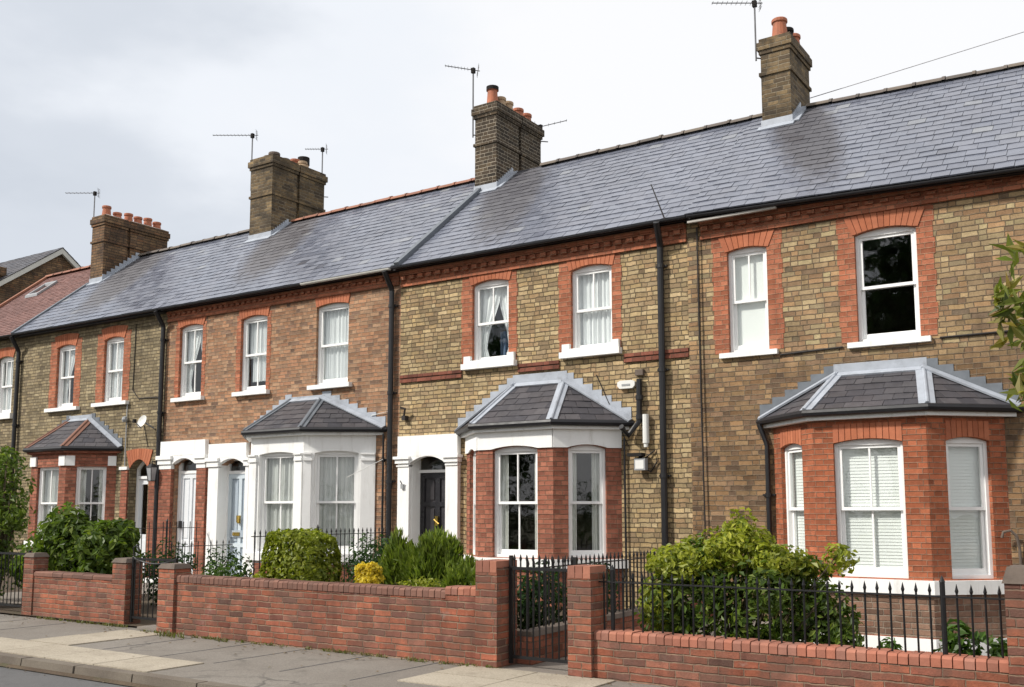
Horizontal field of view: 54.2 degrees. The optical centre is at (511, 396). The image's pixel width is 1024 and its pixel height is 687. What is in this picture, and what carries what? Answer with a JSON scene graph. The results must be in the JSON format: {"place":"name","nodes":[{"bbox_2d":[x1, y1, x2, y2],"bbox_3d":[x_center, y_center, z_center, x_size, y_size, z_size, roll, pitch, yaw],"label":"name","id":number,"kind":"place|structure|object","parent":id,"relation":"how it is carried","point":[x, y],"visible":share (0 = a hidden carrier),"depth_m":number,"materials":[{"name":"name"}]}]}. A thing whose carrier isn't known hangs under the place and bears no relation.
{"place":"outdoors","nodes":[
{"label":"outdoors","id":0,"kind":"place"},
{"bbox_2d":[0,666,131,686],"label":"road","id":1,"kind":"structure","parent":0,"point":[12,677],"depth_m":9.56,"materials":[{"name":"grey asphalt"}]},
{"bbox_2d":[0,652,246,686],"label":"kerb","id":2,"kind":"structure","parent":1,"relation":"on","point":[153,679],"depth_m":9.51,"materials":[{"name":"concrete"}]},
{"bbox_2d":[0,663,157,686],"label":"kerb joint","id":3,"kind":"object","parent":2,"relation":"on","point":[74,675],"depth_m":9.68,"materials":[{"name":"concrete"}]},
{"bbox_2d":[0,573,610,630],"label":"garden ground","id":4,"kind":"structure","parent":0,"point":[11,609],"depth_m":15.20,"materials":[{"name":"soil"}]},
{"bbox_2d":[0,445,36,598],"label":"tall shrub","id":5,"kind":"object","parent":4,"relation":"on","point":[12,521],"visible":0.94,"depth_m":16.57,"materials":[{"name":"green plant"}]},
{"bbox_2d":[0,265,90,499],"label":"terraced house","id":6,"kind":"structure","parent":4,"relation":"on","point":[29,304],"depth_m":26.58,"materials":[{"name":"red brick"}]},
{"bbox_2d":[0,357,13,419],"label":"window","id":7,"kind":"structure","parent":6,"relation":"in","point":[5,385],"depth_m":25.58,"materials":[{"name":"white paint"}]},
{"bbox_2d":[9,501,143,588],"bbox_3d":[-6.649,2.426,15.183,2.859,1.686,1.088,-4,-8,33],"label":"leafy bush","id":8,"kind":"object","parent":4,"relation":"on","point":[71,541],"visible":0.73,"depth_m":14.76,"materials":[{"name":"green plant"}]},
{"bbox_2d":[21,552,142,626],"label":"garden wall","id":9,"kind":"structure","parent":4,"relation":"on","point":[87,596],"depth_m":13.81,"materials":[{"name":"brick"}]},
{"bbox_2d":[5,205,248,577],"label":"terraced house","id":10,"kind":"structure","parent":4,"relation":"on","point":[90,372],"depth_m":23.30,"materials":[{"name":"brown brick"}]},
{"bbox_2d":[37,467,58,539],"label":"bay window","id":11,"kind":"structure","parent":10,"relation":"in","point":[50,487],"depth_m":22.85,"materials":[{"name":"white paint"}]},
{"bbox_2d":[44,345,79,412],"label":"window","id":12,"kind":"structure","parent":10,"relation":"in","point":[64,383],"depth_m":24.16,"materials":[{"name":"white paint"}]},
{"bbox_2d":[65,189,99,216],"bbox_3d":[-11.666,-4.845,27.152,0.968,1.630,0.200,0,-7,2],"label":"tv aerial","id":13,"kind":"object","parent":10,"relation":"attached to","point":[94,193],"visible":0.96,"depth_m":27.18,"materials":[{"name":"metal"}]},
{"bbox_2d":[75,467,106,521],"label":"bay window","id":14,"kind":"structure","parent":10,"relation":"in","point":[81,471],"depth_m":22.47,"materials":[{"name":"white paint"}]},
{"bbox_2d":[91,337,128,406],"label":"window","id":15,"kind":"structure","parent":10,"relation":"in","point":[115,346],"depth_m":23.11,"materials":[{"name":"white paint"}]},
{"bbox_2d":[136,479,147,564],"bbox_3d":[-8.090,2.867,22.083,0.540,2.090,0.045,-4,-8,33],"label":"door","id":16,"kind":"structure","parent":10,"relation":"in","point":[142,481],"depth_m":22.22,"materials":[{"name":"white paint"}]},
{"bbox_2d":[132,415,153,428],"bbox_3d":[-7.992,0.551,21.689,0.497,0.298,0.237,5,-8,-35],"label":"satellite dish","id":17,"kind":"object","parent":10,"relation":"attached to","point":[141,421],"visible":1,"depth_m":21.72,"materials":[{"name":"white plastic"}]},
{"bbox_2d":[146,460,156,481],"bbox_3d":[-7.722,1.604,21.531,0.200,0.453,0.272,-4,-8,33],"label":"wall lantern","id":18,"kind":"object","parent":10,"relation":"attached to","point":[151,469],"depth_m":21.45,"materials":[{"name":"grey metal"}]},
{"bbox_2d":[142,536,254,604],"bbox_3d":[-5.052,2.851,16.056,1.828,1.215,1.021,1,-7,-8],"label":"dark shrub","id":19,"kind":"object","parent":4,"relation":"on","point":[181,560],"visible":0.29,"depth_m":15.99,"materials":[{"name":"green plant"}]},
{"bbox_2d":[170,540,232,574],"bbox_3d":[-5.793,3.150,18.597,0.036,0.950,1.501,-4,-8,32],"label":"railing","id":20,"kind":"object","parent":4,"relation":"on","point":[204,545],"visible":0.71,"depth_m":18.58,"materials":[{"name":"black metal"}]},
{"bbox_2d":[200,558,245,576],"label":"shrub","id":21,"kind":"object","parent":4,"relation":"on","point":[219,568],"visible":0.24,"depth_m":13.93,"materials":[{"name":"green plant"}]},
{"bbox_2d":[250,571,260,577],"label":"shrub","id":22,"kind":"object","parent":4,"relation":"on","point":[256,575],"visible":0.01,"depth_m":12.78,"materials":[{"name":"green plant"}]},
{"bbox_2d":[260,527,342,581],"bbox_3d":[-2.571,2.256,12.178,1.014,1.320,0.711,-4,-8,33],"label":"clipped bush","id":23,"kind":"object","parent":4,"relation":"on","point":[301,555],"visible":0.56,"depth_m":11.99,"materials":[{"name":"green plant"}]},
{"bbox_2d":[143,151,481,582],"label":"terraced house","id":24,"kind":"structure","parent":4,"relation":"on","point":[282,398],"depth_m":20.05,"materials":[{"name":"brick"}]},
{"bbox_2d":[178,473,195,573],"bbox_3d":[-6.808,2.713,21.096,0.660,2.170,0.078,-4,-8,33],"label":"door","id":25,"kind":"structure","parent":24,"relation":"in","point":[188,481],"depth_m":21.20,"materials":[{"name":"white paint"}]},
{"bbox_2d":[170,324,204,402],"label":"window","id":26,"kind":"structure","parent":24,"relation":"in","point":[192,345],"depth_m":21.63,"materials":[{"name":"white paint"}]},
{"bbox_2d":[213,130,257,190],"bbox_3d":[-6.798,-5.794,24.589,1.147,1.530,0.200,0,-7,2],"label":"tv aerial","id":27,"kind":"object","parent":24,"relation":"attached to","point":[252,135],"visible":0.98,"depth_m":24.62,"materials":[{"name":"metal"}]},
{"bbox_2d":[226,474,244,574],"bbox_3d":[-5.568,2.641,20.337,0.710,2.140,0.108,-4,-8,33],"label":"door","id":28,"kind":"structure","parent":24,"relation":"in","point":[235,526],"depth_m":20.45,"materials":[{"name":"blue paint"}]},
{"bbox_2d":[231,315,269,396],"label":"window","id":29,"kind":"structure","parent":24,"relation":"in","point":[258,343],"depth_m":20.52,"materials":[{"name":"white paint"}]},
{"bbox_2d":[260,452,293,550],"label":"bay window","id":30,"kind":"structure","parent":24,"relation":"in","point":[278,467],"depth_m":18.77,"materials":[{"name":"white paint"}]},
{"bbox_2d":[308,145,327,197],"bbox_3d":[-5.044,-5.807,25.834,0.617,1.440,0.200,0,-7,3],"label":"tv aerial","id":31,"kind":"object","parent":24,"relation":"attached to","point":[322,149],"visible":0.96,"depth_m":25.85,"materials":[{"name":"metal"}]},
{"bbox_2d":[307,303,351,389],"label":"window","id":32,"kind":"structure","parent":24,"relation":"in","point":[333,333],"depth_m":19.33,"materials":[{"name":"white paint"}]},
{"bbox_2d":[313,451,358,552],"bbox_3d":[-3.203,1.924,18.294,0.824,1.862,0.172,0,-7,-1],"label":"bay window","id":33,"kind":"structure","parent":24,"relation":"in","point":[335,495],"depth_m":18.32,"materials":[{"name":"white paint"}]},
{"bbox_2d":[251,525,385,581],"bbox_3d":[-3.075,2.729,16.336,0.048,1.270,3.309,-4,-8,29],"label":"railing","id":34,"kind":"object","parent":4,"relation":"on","point":[331,534],"visible":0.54,"depth_m":16.82,"materials":[{"name":"black metal"}]},
{"bbox_2d":[341,532,392,582],"bbox_3d":[-1.663,2.380,12.933,1.021,1.252,1.763,3,-7,-24],"label":"dark shrub","id":35,"kind":"object","parent":4,"relation":"on","point":[372,556],"visible":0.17,"depth_m":13.05,"materials":[{"name":"green plant"}]},
{"bbox_2d":[354,561,384,583],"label":"golden shrub","id":36,"kind":"object","parent":4,"relation":"on","point":[371,572],"visible":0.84,"depth_m":11.21,"materials":[{"name":"yellow plant"}]},
{"bbox_2d":[398,576,444,587],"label":"plant","id":37,"kind":"object","parent":4,"relation":"on","point":[419,582],"visible":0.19,"depth_m":10.77,"materials":[{"name":"green plant"}]},
{"bbox_2d":[377,523,484,586],"bbox_3d":[-0.908,2.157,11.544,1.637,1.374,0.848,-4,-8,33],"label":"conifer shrub","id":38,"kind":"object","parent":4,"relation":"on","point":[435,553],"visible":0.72,"depth_m":11.46,"materials":[{"name":"green plant"}]},
{"bbox_2d":[436,563,475,587],"bbox_3d":[-0.486,2.296,10.935,0.933,0.948,0.600,-4,-8,33],"label":"conifer shrub","id":39,"kind":"object","parent":4,"relation":"on","point":[460,575],"visible":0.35,"depth_m":10.87,"materials":[{"name":"green plant"}]},
{"bbox_2d":[517,560,617,629],"bbox_3d":[0.672,2.374,11.638,0.626,0.974,2.189,-5,-9,40],"label":"gate shrub","id":40,"kind":"object","parent":4,"relation":"on","point":[536,603],"visible":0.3,"depth_m":11.08,"materials":[{"name":"green plant"}]},
{"bbox_2d":[391,85,754,610],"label":"terraced house","id":41,"kind":"structure","parent":4,"relation":"on","point":[544,308],"depth_m":16.43,"materials":[{"name":"yellow brick"}]},
{"bbox_2d":[420,473,444,535],"bbox_3d":[-1.317,2.368,17.568,0.790,2.050,0.076,-4,-8,33],"label":"door","id":42,"kind":"structure","parent":41,"relation":"in","point":[432,485],"depth_m":17.72,"materials":[{"name":"black paint"}]},
{"bbox_2d":[445,65,478,137],"bbox_3d":[-1.022,-6.145,20.808,0.762,1.564,0.200,0,-7,0],"label":"tv aerial","id":43,"kind":"object","parent":41,"relation":"attached to","point":[473,70],"visible":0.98,"depth_m":20.84,"materials":[{"name":"metal"}]},
{"bbox_2d":[473,452,475,554],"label":"bay window","id":44,"kind":"structure","parent":41,"relation":"in","point":[474,455],"depth_m":16.70,"materials":[{"name":"white paint"}]},
{"bbox_2d":[461,280,516,370],"bbox_3d":[-0.333,-1.242,17.148,1.096,1.545,0.353,-4,-8,33],"label":"window","id":45,"kind":"structure","parent":41,"relation":"in","point":[494,292],"depth_m":17.29,"materials":[{"name":"white paint"}]},
{"bbox_2d":[495,446,537,557],"bbox_3d":[0.122,1.694,15.690,0.864,1.840,0.167,-4,-8,33],"label":"bay window","id":46,"kind":"structure","parent":41,"relation":"in","point":[502,502],"depth_m":15.81,"materials":[{"name":"white paint"}]},
{"bbox_2d":[539,119,566,141],"bbox_3d":[0.846,-5.801,21.913,0.722,0.533,0.200,0,-7,0],"label":"tv aerial","id":47,"kind":"object","parent":41,"relation":"attached to","point":[550,124],"visible":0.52,"depth_m":21.92,"materials":[{"name":"metal"}]},
{"bbox_2d":[568,445,605,558],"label":"bay window","id":48,"kind":"structure","parent":41,"relation":"in","point":[598,502],"depth_m":15.42,"materials":[{"name":"white paint"}]},
{"bbox_2d":[559,265,621,358],"bbox_3d":[1.302,-1.377,16.058,1.089,1.505,0.342,-4,-8,33],"label":"window","id":49,"kind":"structure","parent":41,"relation":"in","point":[592,285],"depth_m":16.15,"materials":[{"name":"white paint"}]},
{"bbox_2d":[617,380,635,388],"bbox_3d":[1.776,-0.185,15.482,0.300,0.125,0.073,-4,-8,33],"label":"alarm box","id":50,"kind":"object","parent":41,"relation":"attached to","point":[627,384],"visible":1,"depth_m":15.45,"materials":[{"name":"white plastic"}]},
{"bbox_2d":[627,453,647,469],"bbox_3d":[1.919,0.991,15.182,0.280,0.260,0.208,-4,-8,33],"label":"security light","id":51,"kind":"object","parent":41,"relation":"attached to","point":[640,463],"visible":1,"depth_m":15.10,"materials":[{"name":"grey plastic"}]},
{"bbox_2d":[517,594,716,664],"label":"dividing wall","id":52,"kind":"structure","parent":4,"relation":"on","point":[627,619],"depth_m":10.23,"materials":[{"name":"red brick"}]},
{"bbox_2d":[528,549,708,629],"bbox_3d":[1.505,2.225,12.167,0.036,0.700,5.203,-4,-8,32],"label":"railing","id":53,"kind":"object","parent":52,"relation":"on","point":[603,561],"visible":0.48,"depth_m":11.42,"materials":[{"name":"black metal"}]},
{"bbox_2d":[634,507,864,646],"bbox_3d":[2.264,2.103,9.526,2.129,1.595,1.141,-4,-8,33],"label":"bush","id":54,"kind":"object","parent":4,"relation":"on","point":[822,624],"visible":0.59,"depth_m":9.29,"materials":[{"name":"green plant"}]},
{"bbox_2d":[567,564,1023,686],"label":"garden wall","id":55,"kind":"structure","parent":4,"relation":"on","point":[597,650],"depth_m":8.27,"materials":[{"name":"brick"}]},
{"bbox_2d":[509,553,577,663],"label":"iron gate","id":56,"kind":"structure","parent":55,"relation":"attached to","point":[573,560],"depth_m":9.66,"materials":[{"name":"black metal"}]},
{"bbox_2d":[599,565,1004,658],"bbox_3d":[2.230,1.747,8.297,3.415,0.605,0.048,-4,-8,33],"label":"railing","id":57,"kind":"object","parent":55,"relation":"on","point":[942,596],"visible":0.85,"depth_m":8.15,"materials":[{"name":"black metal"}]},
{"bbox_2d":[933,618,1000,655],"bbox_3d":[3.694,2.273,8.138,0.539,0.909,0.400,-4,-8,33],"label":"garden plant","id":58,"kind":"object","parent":4,"relation":"on","point":[953,647],"visible":0.32,"depth_m":8.11,"materials":[{"name":"green plant"}]},
{"bbox_2d":[0,629,615,686],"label":"flagstone path","id":59,"kind":"structure","parent":0,"point":[61,648],"depth_m":9.83,"materials":[{"name":"beige stone"}]},
{"bbox_2d":[0,613,668,686],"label":"pavement","id":60,"kind":"structure","parent":0,"point":[253,671],"depth_m":10.11,"materials":[{"name":"concrete"}]},
{"bbox_2d":[36,615,500,667],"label":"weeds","id":61,"kind":"object","parent":60,"relation":"on","point":[168,634],"visible":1,"depth_m":11.69,"materials":[{"name":"green plant"}]},
{"bbox_2d":[156,559,516,667],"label":"garden wall","id":62,"kind":"structure","parent":60,"relation":"on","point":[459,624],"depth_m":10.74,"materials":[{"name":"brick"}]},
{"bbox_2d":[129,544,177,621],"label":"iron gate","id":63,"kind":"structure","parent":62,"relation":"attached to","point":[132,597],"depth_m":13.14,"materials":[{"name":"black metal"}]},
{"bbox_2d":[987,234,1023,410],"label":"street tree","id":64,"kind":"object","parent":60,"relation":"on","point":[1003,297],"visible":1,"depth_m":5.89,"materials":[{"name":"green plant"}]},
{"bbox_2d":[0,583,768,674],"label":"garden path","id":65,"kind":"structure","parent":0,"point":[553,668],"depth_m":9.87,"materials":[{"name":"grey concrete"}]},
{"bbox_2d":[134,519,199,585],"bbox_3d":[-6.895,3.082,19.709,0.048,1.340,1.703,-5,-8,37],"label":"railing","id":66,"kind":"object","parent":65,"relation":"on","point":[176,527],"visible":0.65,"depth_m":19.82,"materials":[{"name":"black metal"}]},
{"bbox_2d":[0,0,1023,266],"label":"sky","id":67,"kind":"structure","parent":0,"point":[127,100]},
{"bbox_2d":[876,637,902,649],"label":"garden plant","id":68,"kind":"object","parent":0,"point":[895,645],"visible":0.24,"depth_m":8.47,"materials":[{"name":"green plant"}]},
{"bbox_2d":[989,634,1007,656],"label":"garden plant","id":69,"kind":"object","parent":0,"point":[995,650],"visible":0.37,"depth_m":7.77,"materials":[{"name":"green plant"}]},
{"label":"ground","id":70,"kind":"structure","parent":0,"visible":0},
{"bbox_2d":[0,247,80,303],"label":"gabled house","id":71,"kind":"structure","parent":70,"relation":"on","point":[17,275],"depth_m":35.24,"materials":[{"name":"brown brick"}]},
{"bbox_2d":[684,16,1023,655],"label":"terraced house","id":72,"kind":"structure","parent":70,"relation":"on","point":[849,377],"depth_m":13.67,"materials":[{"name":"brown brick"}]},
{"bbox_2d":[712,0,761,60],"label":"tv aerial","id":73,"kind":"object","parent":72,"relation":"attached to","point":[754,3],"visible":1,"depth_m":17.51,"materials":[{"name":"metal"}]},
{"bbox_2d":[719,247,778,358],"bbox_3d":[3.463,-1.384,14.600,0.863,1.635,0.250,-4,-8,33],"label":"window","id":74,"kind":"structure","parent":72,"relation":"in","point":[748,289],"depth_m":14.69,"materials":[{"name":"white paint"}]},
{"bbox_2d":[785,444,804,555],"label":"bay window","id":75,"kind":"structure","parent":72,"relation":"in","point":[793,453],"depth_m":13.78,"materials":[{"name":"white paint"}]},
{"bbox_2d":[834,439,908,577],"bbox_3d":[4.576,1.412,12.703,0.884,1.762,0.122,-4,-8,33],"label":"bay window","id":76,"kind":"structure","parent":72,"relation":"in","point":[871,509],"depth_m":12.73,"materials":[{"name":"white paint"}]},
{"bbox_2d":[847,227,931,348],"bbox_3d":[5.079,-1.493,13.521,1.068,1.635,0.240,-4,-8,33],"label":"window","id":77,"kind":"structure","parent":72,"relation":"in","point":[912,336],"depth_m":13.54,"materials":[{"name":"white paint"}]},
{"bbox_2d":[809,31,1023,98],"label":"overhead wire","id":78,"kind":"object","parent":72,"relation":"attached to","point":[919,64],"visible":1,"depth_m":16.83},
{"bbox_2d":[946,437,993,578],"bbox_3d":[5.629,1.380,12.428,0.624,1.762,0.122,1,-7,-10],"label":"sash window","id":79,"kind":"structure","parent":72,"relation":"in","point":[967,466],"depth_m":12.46,"materials":[{"name":"white paint"}]},
{"bbox_3d":[-9.603,2.967,16.349,3.615,0.960,0.269,-4,-8,33],"label":"garden wall","id":80,"kind":"object","parent":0,"visible":0},
{"bbox_2d":[0,550,31,606],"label":"iron gate","id":81,"kind":"structure","parent":80,"relation":"attached to","point":[13,554],"depth_m":14.92,"materials":[{"name":"black metal"}]}
]}

